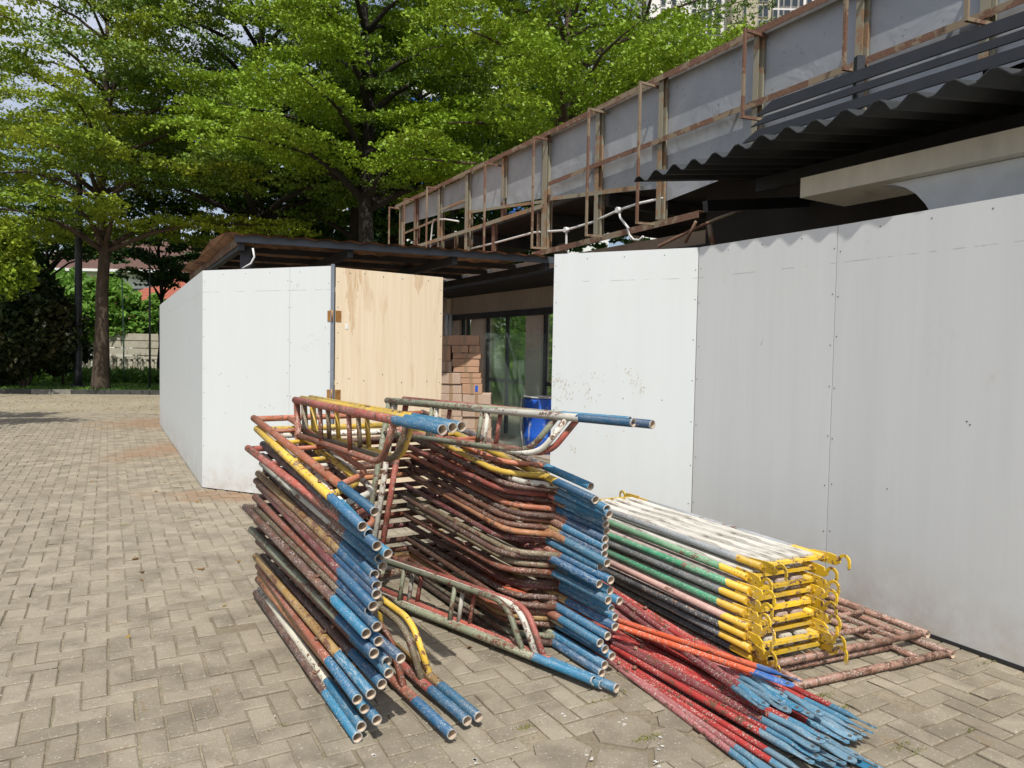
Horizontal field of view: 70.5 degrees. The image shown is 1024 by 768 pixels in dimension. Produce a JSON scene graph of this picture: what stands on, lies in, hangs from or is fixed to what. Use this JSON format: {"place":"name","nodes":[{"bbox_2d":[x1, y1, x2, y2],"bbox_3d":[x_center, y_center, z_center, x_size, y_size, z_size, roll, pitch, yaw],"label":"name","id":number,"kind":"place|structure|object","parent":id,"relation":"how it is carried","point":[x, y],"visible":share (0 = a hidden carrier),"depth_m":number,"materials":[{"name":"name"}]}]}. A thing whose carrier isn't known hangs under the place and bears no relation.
{"place":"outdoors","nodes":[
{"label":"outdoors","id":0,"kind":"place"},
{"bbox_2d":[0,371,501,389],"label":"lawn","id":1,"kind":"structure","parent":0,"point":[89,386],"depth_m":26.59,"materials":[{"name":"green plant"}]},
{"bbox_2d":[0,265,93,386],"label":"shrub","id":2,"kind":"object","parent":1,"relation":"on","point":[38,329],"visible":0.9,"depth_m":24.97,"materials":[{"name":"green plant"}]},
{"bbox_2d":[0,35,100,212],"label":"shade tree","id":3,"kind":"object","parent":1,"relation":"on","point":[7,92],"visible":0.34,"depth_m":28.14,"materials":[{"name":"green plant"}]},
{"bbox_2d":[39,262,94,341],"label":"frangipani tree","id":4,"kind":"object","parent":1,"relation":"on","point":[66,280],"visible":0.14,"depth_m":40.28,"materials":[{"name":"green plant"}]},
{"bbox_2d":[0,173,144,380],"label":"shade tree","id":5,"kind":"object","parent":1,"relation":"on","point":[66,252],"visible":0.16,"depth_m":30.66,"materials":[{"name":"green plant"}]},
{"bbox_2d":[0,380,159,389],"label":"grass","id":6,"kind":"structure","parent":1,"relation":"on","point":[57,384],"depth_m":26.12,"materials":[{"name":"green plant"}]},
{"bbox_2d":[68,113,120,387],"bbox_3d":[-14.650,-4.595,25.522,2.201,9.550,0.465,2,2,16],"label":"lamp post","id":7,"kind":"object","parent":1,"relation":"on","point":[77,381],"visible":0.42,"depth_m":25.73,"materials":[{"name":"black metal"}]},
{"bbox_2d":[82,355,156,370],"bbox_3d":[-20.147,-0.952,38.008,10.079,1.120,0.420,1,2,0],"label":"balustrade","id":8,"kind":"object","parent":1,"relation":"on","point":[113,361],"visible":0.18,"depth_m":37.93,"materials":[{"name":"white concrete"}]},
{"bbox_2d":[82,272,157,347],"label":"shrub","id":9,"kind":"object","parent":1,"relation":"on","point":[133,304],"visible":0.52,"depth_m":41.02,"materials":[{"name":"green plant"}]},
{"bbox_2d":[93,216,200,368],"bbox_3d":[-16.135,-3.883,33.080,5.546,7.510,4.737,2,2,22],"label":"shade tree","id":10,"kind":"object","parent":1,"relation":"on","point":[169,268],"visible":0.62,"depth_m":32.33,"materials":[{"name":"green plant"}]},
{"bbox_2d":[137,292,166,355],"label":"frangipani tree","id":11,"kind":"object","parent":1,"relation":"on","point":[155,304],"visible":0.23,"depth_m":42.23,"materials":[{"name":"green plant"}]},
{"bbox_2d":[0,0,320,389],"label":"shade tree","id":12,"kind":"object","parent":1,"relation":"on","point":[103,233],"visible":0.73,"depth_m":23.63,"materials":[{"name":"green plant"}]},
{"bbox_2d":[1,0,443,234],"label":"shade tree","id":13,"kind":"object","parent":1,"relation":"on","point":[217,54],"visible":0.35,"depth_m":23.80,"materials":[{"name":"green plant"}]},
{"bbox_2d":[108,70,385,242],"bbox_3d":[-11.197,-6.415,29.528,12.202,13.015,3.104,1,2,0],"label":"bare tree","id":14,"kind":"object","parent":1,"relation":"on","point":[150,205],"visible":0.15,"depth_m":28.99,"materials":[{"name":"plant"}]},
{"bbox_2d":[13,365,503,383],"bbox_3d":[-12.591,-0.299,31.945,44.430,1.084,4.542,1,2,-11],"label":"ground cover","id":15,"kind":"object","parent":1,"relation":"on","point":[134,375],"visible":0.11,"depth_m":29.59,"materials":[{"name":"green plant"}]},
{"bbox_2d":[110,0,432,286],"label":"tree","id":16,"kind":"object","parent":1,"relation":"on","point":[376,238],"visible":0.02,"depth_m":36.26,"materials":[{"name":"green plant"}]},
{"bbox_2d":[172,78,425,254],"bbox_3d":[-8.813,-6.946,31.525,11.882,14.038,3.027,1,2,0],"label":"bare tree","id":17,"kind":"object","parent":1,"relation":"on","point":[394,218],"visible":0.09,"depth_m":31.25,"materials":[{"name":"green plant"}]},
{"bbox_2d":[275,78,511,243],"bbox_3d":[-5.095,-7.459,33.485,11.862,15.015,3.161,1,2,0],"label":"bare tree","id":18,"kind":"object","parent":1,"relation":"on","point":[495,212],"visible":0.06,"depth_m":33.41,"materials":[{"name":"green plant"}]},
{"bbox_2d":[259,0,595,235],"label":"shade tree","id":19,"kind":"object","parent":1,"relation":"on","point":[450,93],"visible":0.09,"depth_m":25.01,"materials":[{"name":"green plant"}]},
{"bbox_2d":[429,0,661,269],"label":"tree","id":20,"kind":"object","parent":1,"relation":"on","point":[598,245],"visible":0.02,"depth_m":41.72,"materials":[{"name":"green plant"}]},
{"bbox_2d":[485,0,780,242],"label":"shade tree","id":21,"kind":"object","parent":1,"relation":"on","point":[645,12],"visible":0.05,"depth_m":31.43,"materials":[{"name":"green plant"}]},
{"bbox_2d":[0,394,522,423],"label":"drive","id":22,"kind":"structure","parent":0,"point":[136,401],"depth_m":19.60,"materials":[{"name":"beige concrete"}]},
{"bbox_2d":[0,214,43,301],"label":"bush","id":23,"kind":"object","parent":22,"relation":"on","point":[16,251],"visible":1,"depth_m":21.89,"materials":[{"name":"green plant"}]},
{"bbox_2d":[135,0,531,242],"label":"shade tree","id":24,"kind":"object","parent":22,"relation":"on","point":[317,23],"visible":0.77,"depth_m":21.49,"materials":[{"name":"green plant"}]},
{"bbox_2d":[343,0,761,256],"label":"shade tree","id":25,"kind":"object","parent":22,"relation":"on","point":[636,56],"visible":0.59,"depth_m":18.51,"materials":[{"name":"green plant"}]},
{"bbox_2d":[0,0,634,252],"label":"sky","id":26,"kind":"structure","parent":0,"point":[92,22],"materials":[{"name":"white"}]},
{"bbox_2d":[203,54,479,245],"bbox_3d":[-5.957,-6.234,27.484,11.371,13.006,3.227,1,2,0],"label":"bare tree","id":27,"kind":"object","parent":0,"point":[352,234],"visible":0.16,"depth_m":27.38,"materials":[{"name":"plant"}]},
{"bbox_2d":[0,412,1023,767],"bbox_3d":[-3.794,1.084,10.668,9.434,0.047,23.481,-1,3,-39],"label":"paving","id":28,"kind":"structure","parent":0,"point":[942,684],"depth_m":3.60,"materials":[{"name":"beige brick"}]},
{"bbox_2d":[0,389,159,394],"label":"kerb","id":29,"kind":"structure","parent":28,"relation":"on","point":[74,391],"depth_m":23.96,"materials":[{"name":"grey concrete"}]},
{"bbox_2d":[85,333,158,368],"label":"board fence","id":30,"kind":"object","parent":28,"relation":"on","point":[133,347],"visible":0.14,"depth_m":40.94,"materials":[{"name":"beige wood"}]},
{"bbox_2d":[49,241,206,354],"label":"tiled house","id":31,"kind":"structure","parent":28,"relation":"on","point":[89,268],"depth_m":61.72,"materials":[{"name":"brown tile"}]},
{"bbox_2d":[160,264,442,493],"bbox_3d":[-4.678,-0.189,10.803,1.993,2.443,9.115,-1,3,-44],"label":"site hoarding","id":32,"kind":"object","parent":28,"relation":"on","point":[239,348],"visible":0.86,"depth_m":7.87,"materials":[{"name":"metal"}]},
{"bbox_2d":[334,267,442,491],"bbox_3d":[-1.310,-0.009,7.827,1.284,2.375,0.012,-1,3,-38],"label":"plywood door","id":33,"kind":"structure","parent":32,"relation":"in","point":[388,335],"depth_m":7.78,"materials":[{"name":"beige wood"}]},
{"bbox_2d":[182,232,553,287],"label":"patio roof","id":34,"kind":"structure","parent":28,"relation":"on","point":[228,250],"depth_m":9.87,"materials":[{"name":"black metal"}]},
{"bbox_2d":[292,397,456,739],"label":"scaffold","id":35,"kind":"object","parent":28,"relation":"on","point":[397,681],"visible":0.69,"depth_m":3.34,"materials":[{"name":"brown metal"}]},
{"bbox_2d":[300,396,471,725],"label":"scaffold","id":36,"kind":"object","parent":28,"relation":"on","point":[417,677],"visible":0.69,"depth_m":3.42,"materials":[{"name":"metal"}]},
{"bbox_2d":[308,395,482,721],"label":"scaffold","id":37,"kind":"object","parent":28,"relation":"on","point":[458,699],"visible":0.53,"depth_m":3.48,"materials":[{"name":"metal"}]},
{"bbox_2d":[253,571,605,742],"bbox_3d":[-0.588,1.358,4.050,1.273,0.056,1.950,0,3,-31],"label":"scaffold","id":38,"kind":"object","parent":28,"relation":"on","point":[355,735],"visible":0.43,"depth_m":3.74,"materials":[{"name":"metal"}]},
{"bbox_2d":[257,563,607,731],"bbox_3d":[-0.571,1.333,4.068,1.273,0.055,1.950,0,2,-31],"label":"scaffold","id":39,"kind":"object","parent":38,"relation":"on","point":[344,703],"visible":0.52,"depth_m":3.74,"materials":[{"name":"blue metal"}]},
{"bbox_2d":[255,554,615,725],"bbox_3d":[-0.549,1.277,4.055,1.273,0.056,1.950,0,4,-33],"label":"scaffold","id":40,"kind":"object","parent":39,"relation":"on","point":[373,715],"visible":0.34,"depth_m":3.94,"materials":[{"name":"metal"}]},
{"bbox_2d":[257,547,608,713],"bbox_3d":[-0.569,1.245,4.078,1.273,0.055,1.950,0,4,-31],"label":"scaffold","id":41,"kind":"object","parent":40,"relation":"on","point":[363,706],"visible":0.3,"depth_m":3.95,"materials":[{"name":"metal"}]},
{"bbox_2d":[255,542,603,704],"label":"scaffold","id":42,"kind":"object","parent":41,"relation":"on","point":[354,695],"visible":0.46,"depth_m":3.77,"materials":[{"name":"metal"}]},
{"bbox_2d":[252,532,610,699],"bbox_3d":[-0.568,1.155,4.057,1.273,0.055,1.950,0,5,-32],"label":"scaffold","id":43,"kind":"object","parent":42,"relation":"on","point":[363,685],"visible":0.43,"depth_m":3.79,"materials":[{"name":"metal"}]},
{"bbox_2d":[261,533,618,689],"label":"scaffold","id":44,"kind":"object","parent":43,"relation":"on","point":[370,671],"visible":0.59,"depth_m":3.87,"materials":[{"name":"brown metal"}]},
{"bbox_2d":[256,519,618,678],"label":"scaffold","id":45,"kind":"object","parent":44,"relation":"on","point":[386,671],"visible":0.42,"depth_m":4.00,"materials":[{"name":"brown metal"}]},
{"bbox_2d":[255,522,614,665],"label":"scaffold","id":46,"kind":"object","parent":45,"relation":"on","point":[383,656],"visible":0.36,"depth_m":4.00,"materials":[{"name":"red metal"}]},
{"bbox_2d":[257,514,622,663],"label":"scaffold","id":47,"kind":"object","parent":46,"relation":"on","point":[393,652],"visible":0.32,"depth_m":3.69,"materials":[{"name":"brown metal"}]},
{"bbox_2d":[248,509,611,658],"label":"scaffold","id":48,"kind":"object","parent":47,"relation":"on","point":[369,648],"visible":0.5,"depth_m":3.87,"materials":[{"name":"brown metal"}]},
{"bbox_2d":[253,500,613,646],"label":"scaffold","id":49,"kind":"object","parent":48,"relation":"on","point":[376,639],"visible":0.32,"depth_m":4.01,"materials":[{"name":"brown metal"}]},
{"bbox_2d":[242,486,602,638],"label":"scaffold","id":50,"kind":"object","parent":49,"relation":"on","point":[353,620],"visible":0.68,"depth_m":3.93,"materials":[{"name":"metal"}]},
{"bbox_2d":[253,490,613,631],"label":"scaffold","id":51,"kind":"object","parent":49,"relation":"on","point":[372,621],"visible":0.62,"depth_m":3.91,"materials":[{"name":"metal"}]},
{"bbox_2d":[252,479,603,613],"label":"scaffold","id":52,"kind":"object","parent":51,"relation":"on","point":[291,532],"visible":0.59,"depth_m":4.03,"materials":[{"name":"brown metal"}]},
{"bbox_2d":[256,470,610,610],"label":"scaffold","id":53,"kind":"object","parent":52,"relation":"on","point":[357,589],"visible":0.4,"depth_m":3.82,"materials":[{"name":"brown metal"}]},
{"bbox_2d":[253,467,607,599],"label":"scaffold","id":54,"kind":"object","parent":53,"relation":"on","point":[308,531],"visible":0.52,"depth_m":4.03,"materials":[{"name":"brown metal"}]},
{"bbox_2d":[255,460,607,590],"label":"scaffold","id":55,"kind":"object","parent":54,"relation":"on","point":[300,513],"visible":0.49,"depth_m":4.03,"materials":[{"name":"brown metal"}]},
{"bbox_2d":[262,458,608,577],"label":"scaffold","id":56,"kind":"object","parent":55,"relation":"on","point":[360,561],"visible":0.52,"depth_m":3.95,"materials":[{"name":"brown metal"}]},
{"bbox_2d":[259,452,609,570],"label":"scaffold","id":57,"kind":"object","parent":56,"relation":"on","point":[542,506],"visible":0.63,"depth_m":4.05,"materials":[{"name":"brown metal"}]},
{"bbox_2d":[261,444,608,563],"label":"scaffold","id":58,"kind":"object","parent":57,"relation":"on","point":[369,551],"visible":0.27,"depth_m":3.94,"materials":[{"name":"brown metal"}]},
{"bbox_2d":[244,440,608,558],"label":"scaffold","id":59,"kind":"object","parent":58,"relation":"on","point":[385,551],"visible":0.53,"depth_m":4.06,"materials":[{"name":"brown metal"}]},
{"bbox_2d":[260,436,612,550],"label":"scaffold","id":60,"kind":"object","parent":59,"relation":"on","point":[372,542],"visible":0.58,"depth_m":4.01,"materials":[{"name":"metal"}]},
{"bbox_2d":[280,429,610,536],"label":"scaffold","id":61,"kind":"object","parent":60,"relation":"on","point":[368,492],"visible":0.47,"depth_m":4.00,"materials":[{"name":"red metal"}]},
{"bbox_2d":[254,423,598,531],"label":"scaffold","id":62,"kind":"object","parent":61,"relation":"on","point":[345,510],"visible":0.75,"depth_m":4.02,"materials":[{"name":"yellow metal"}]},
{"bbox_2d":[250,409,593,515],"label":"scaffold","id":63,"kind":"object","parent":62,"relation":"on","point":[356,497],"visible":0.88,"depth_m":4.09,"materials":[{"name":"brown metal"}]},
{"bbox_2d":[470,316,525,407],"bbox_3d":[0.183,-0.755,21.616,3.935,4.618,3.522,-1,3,-37],"label":"shrub","id":64,"kind":"object","parent":28,"relation":"on","point":[518,328],"visible":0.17,"depth_m":20.35,"materials":[{"name":"green plant"}]},
{"bbox_2d":[366,397,631,684],"bbox_3d":[-0.224,0.750,4.130,1.950,1.273,0.056,3,-9,43],"label":"scaffold","id":65,"kind":"object","parent":28,"relation":"on","point":[518,649],"visible":0.84,"depth_m":4.10,"materials":[{"name":"metal"}]},
{"bbox_2d":[368,404,635,688],"bbox_3d":[-0.185,0.759,4.121,1.950,1.273,0.056,3,-7,45],"label":"scaffold","id":66,"kind":"object","parent":28,"relation":"on","point":[565,418],"visible":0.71,"depth_m":3.92,"materials":[{"name":"metal"}]},
{"bbox_2d":[376,396,654,692],"bbox_3d":[-0.113,0.755,4.082,1.950,1.273,0.055,4,-7,44],"label":"scaffold","id":67,"kind":"object","parent":28,"relation":"on","point":[611,686],"visible":0.6,"depth_m":4.13,"materials":[{"name":"brown metal"}]},
{"bbox_2d":[509,314,552,395],"bbox_3d":[2.073,-0.601,19.491,4.280,4.268,3.900,1,2,0],"label":"shrub","id":68,"kind":"object","parent":28,"relation":"on","point":[522,365],"visible":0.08,"depth_m":18.88,"materials":[{"name":"green plant"}]},
{"bbox_2d":[522,395,550,454],"bbox_3d":[0.458,0.646,11.585,0.594,0.899,0.594,1,2,0],"label":"plastic drum","id":69,"kind":"object","parent":28,"relation":"on","point":[532,428],"visible":0.42,"depth_m":11.32,"materials":[{"name":"blue plastic"}]},
{"bbox_2d":[629,0,725,239],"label":"tower block","id":70,"kind":"structure","parent":28,"relation":"on","point":[663,5],"depth_m":147.02,"materials":[{"name":"white concrete"}]},
{"bbox_2d":[584,645,771,767],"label":"cross brace","id":71,"kind":"object","parent":28,"relation":"on","point":[738,753],"visible":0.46,"depth_m":3.06,"materials":[{"name":"orange paint"}]},
{"bbox_2d":[334,0,1023,483],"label":"building","id":72,"kind":"structure","parent":28,"relation":"on","point":[816,114],"depth_m":6.78,"materials":[{"name":"grey metal"}]},
{"bbox_2d":[485,317,524,433],"bbox_3d":[-0.101,-0.218,14.280,0.060,2.420,1.593,0,3,-32],"label":"window","id":73,"kind":"structure","parent":72,"relation":"in","point":[507,338],"depth_m":14.28,"materials":[{"name":"metal"}]},
{"bbox_2d":[542,314,551,395],"bbox_3d":[1.072,-0.120,12.394,0.060,2.420,1.858,0,3,-32],"label":"window","id":74,"kind":"structure","parent":72,"relation":"in","point":[545,335],"depth_m":13.11,"materials":[{"name":"metal"}]},
{"bbox_2d":[586,646,799,767],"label":"cross brace","id":75,"kind":"object","parent":28,"relation":"on","point":[761,750],"visible":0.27,"depth_m":3.03,"materials":[{"name":"orange paint"}]},
{"bbox_2d":[555,628,846,767],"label":"cross brace","id":76,"kind":"object","parent":28,"relation":"on","point":[821,764],"visible":0.22,"depth_m":3.19,"materials":[{"name":"orange paint"}]},
{"bbox_2d":[609,648,846,766],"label":"cross brace","id":77,"kind":"object","parent":76,"relation":"on","point":[829,756],"visible":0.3,"depth_m":2.79,"materials":[{"name":"orange paint"}]},
{"bbox_2d":[604,641,822,763],"bbox_3d":[0.620,1.367,3.586,0.076,0.060,2.084,0,3,-30],"label":"cross brace","id":78,"kind":"object","parent":77,"relation":"on","point":[777,739],"visible":0.56,"depth_m":3.02,"materials":[{"name":"orange paint"}]},
{"bbox_2d":[554,610,819,751],"bbox_3d":[0.627,1.345,3.633,0.086,0.065,2.119,0,3,-31],"label":"cross brace","id":79,"kind":"object","parent":78,"relation":"on","point":[634,651],"visible":0.59,"depth_m":3.20,"materials":[{"name":"orange paint"}]},
{"bbox_2d":[588,619,833,744],"bbox_3d":[0.651,1.335,3.634,0.061,0.064,2.094,0,3,-32],"label":"cross brace","id":80,"kind":"object","parent":79,"relation":"on","point":[792,724],"visible":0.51,"depth_m":3.13,"materials":[{"name":"orange paint"}]},
{"bbox_2d":[726,0,770,35],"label":"tower block","id":81,"kind":"structure","parent":28,"relation":"on","point":[766,12],"depth_m":143.12,"materials":[{"name":"beige concrete"}]},
{"bbox_2d":[550,194,1023,670],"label":"site hoarding","id":82,"kind":"object","parent":28,"relation":"on","point":[854,392],"visible":0.86,"depth_m":4.65,"materials":[{"name":"metal"}]},
{"bbox_2d":[807,740,883,767],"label":"cross brace","id":83,"kind":"object","parent":28,"relation":"on","point":[862,763],"visible":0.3,"depth_m":2.79,"materials":[{"name":"orange paint"}]},
{"bbox_2d":[555,590,856,743],"bbox_3d":[0.783,1.354,3.746,0.076,0.072,2.084,0,3,-34],"label":"cross brace","id":84,"kind":"object","parent":83,"relation":"on","point":[817,723],"visible":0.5,"depth_m":3.03,"materials":[{"name":"orange paint"}]},
{"bbox_2d":[614,608,803,713],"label":"cross brace","id":85,"kind":"object","parent":84,"relation":"on","point":[788,706],"visible":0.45,"depth_m":3.07,"materials":[{"name":"orange paint"}]},
{"bbox_2d":[616,608,866,739],"bbox_3d":[0.837,1.347,3.775,0.094,0.084,2.077,0,3,-33],"label":"cross brace","id":86,"kind":"object","parent":84,"relation":"on","point":[834,720],"visible":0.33,"depth_m":3.00,"materials":[{"name":"orange paint"}]},
{"bbox_2d":[615,607,875,733],"bbox_3d":[0.898,1.330,3.810,0.083,0.097,2.086,0,3,-34],"label":"cross brace","id":87,"kind":"object","parent":86,"relation":"on","point":[842,714],"visible":0.32,"depth_m":3.13,"materials":[{"name":"orange paint"}]},
{"bbox_2d":[621,604,824,717],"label":"cross brace","id":88,"kind":"object","parent":87,"relation":"on","point":[812,708],"visible":0.3,"depth_m":3.06,"materials":[{"name":"orange paint"}]},
{"bbox_2d":[602,581,787,704],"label":"cross brace","id":89,"kind":"object","parent":88,"relation":"on","point":[749,679],"visible":0.45,"depth_m":3.60,"materials":[{"name":"orange paint"}]},
{"bbox_2d":[610,591,769,709],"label":"cross brace","id":90,"kind":"object","parent":89,"relation":"on","point":[719,674],"visible":0.55,"depth_m":3.27,"materials":[{"name":"orange paint"}]},
{"bbox_2d":[562,604,863,763],"bbox_3d":[0.773,1.385,3.652,0.070,0.060,2.082,0,3,-33],"label":"cross brace","id":91,"kind":"object","parent":83,"relation":"on","point":[835,748],"visible":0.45,"depth_m":2.89,"materials":[{"name":"orange paint"}]},
{"bbox_2d":[736,588,955,688],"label":"scaffold","id":92,"kind":"object","parent":28,"relation":"on","point":[939,652],"visible":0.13,"depth_m":3.77,"materials":[{"name":"metal"}]},
{"bbox_2d":[631,593,930,668],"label":"scaffold","id":93,"kind":"object","parent":92,"relation":"on","point":[912,633],"visible":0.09,"depth_m":4.00,"materials":[{"name":"metal"}]},
{"bbox_2d":[605,582,847,677],"bbox_3d":[0.991,1.294,4.402,0.488,0.089,2.078,0,2,-26],"label":"scaffold plank","id":94,"kind":"object","parent":93,"relation":"on","point":[805,644],"visible":0.33,"depth_m":3.70,"materials":[{"name":"yellow paint"}]},
{"bbox_2d":[614,578,846,669],"bbox_3d":[0.989,1.248,4.398,0.488,0.088,2.079,0,2,-25],"label":"scaffold plank","id":95,"kind":"object","parent":94,"relation":"on","point":[804,632],"visible":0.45,"depth_m":3.67,"materials":[{"name":"yellow paint"}]},
{"bbox_2d":[602,566,838,654],"bbox_3d":[0.946,1.203,4.427,0.488,0.095,2.079,0,2,-27],"label":"scaffold plank","id":96,"kind":"object","parent":95,"relation":"on","point":[712,619],"visible":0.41,"depth_m":3.76,"materials":[{"name":"yellow paint"}]},
{"bbox_2d":[556,540,841,644],"bbox_3d":[0.957,1.141,4.419,0.488,0.086,2.079,0,3,-27],"label":"scaffold plank","id":97,"kind":"object","parent":96,"relation":"on","point":[799,611],"visible":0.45,"depth_m":3.74,"materials":[{"name":"yellow paint"}]},
{"bbox_2d":[606,546,837,630],"bbox_3d":[0.971,1.106,4.471,0.488,0.091,2.078,0,2,-26],"label":"scaffold plank","id":98,"kind":"object","parent":97,"relation":"on","point":[732,606],"visible":0.43,"depth_m":3.80,"materials":[{"name":"yellow paint"}]},
{"bbox_2d":[607,539,837,620],"bbox_3d":[0.982,1.051,4.506,0.488,0.091,2.078,0,3,-27],"label":"scaffold plank","id":99,"kind":"object","parent":98,"relation":"on","point":[753,603],"visible":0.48,"depth_m":3.82,"materials":[{"name":"yellow paint"}]},
{"bbox_2d":[607,525,839,607],"bbox_3d":[0.999,1.009,4.519,0.488,0.096,2.078,0,2,-27],"label":"scaffold plank","id":100,"kind":"object","parent":99,"relation":"on","point":[685,562],"visible":0.45,"depth_m":3.88,"materials":[{"name":"yellow paint"}]},
{"bbox_2d":[608,516,838,591],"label":"scaffold plank","id":101,"kind":"object","parent":100,"relation":"on","point":[746,573],"visible":0.39,"depth_m":3.96,"materials":[{"name":"yellow paint"}]},
{"bbox_2d":[599,490,850,580],"bbox_3d":[1.100,0.903,4.608,0.488,0.096,2.078,0,2,-26],"label":"scaffold plank","id":102,"kind":"object","parent":101,"relation":"on","point":[754,550],"visible":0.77,"depth_m":4.28,"materials":[{"name":"yellow paint"}]},
{"bbox_2d":[469,573,800,687],"bbox_3d":[0.473,1.228,3.804,2.082,0.060,0.096,3,3,44],"label":"cross brace","id":103,"kind":"object","parent":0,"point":[723,658],"visible":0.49,"depth_m":3.40,"materials":[{"name":"orange paint"}]},
{"bbox_2d":[533,696,754,767],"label":"paving slabs","id":104,"kind":"structure","parent":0,"point":[558,753],"depth_m":2.93,"materials":[{"name":"stone"}]},
{"bbox_2d":[771,0,812,19],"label":"tower block","id":105,"kind":"structure","parent":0,"point":[783,7],"depth_m":146.82,"materials":[{"name":"white concrete"}]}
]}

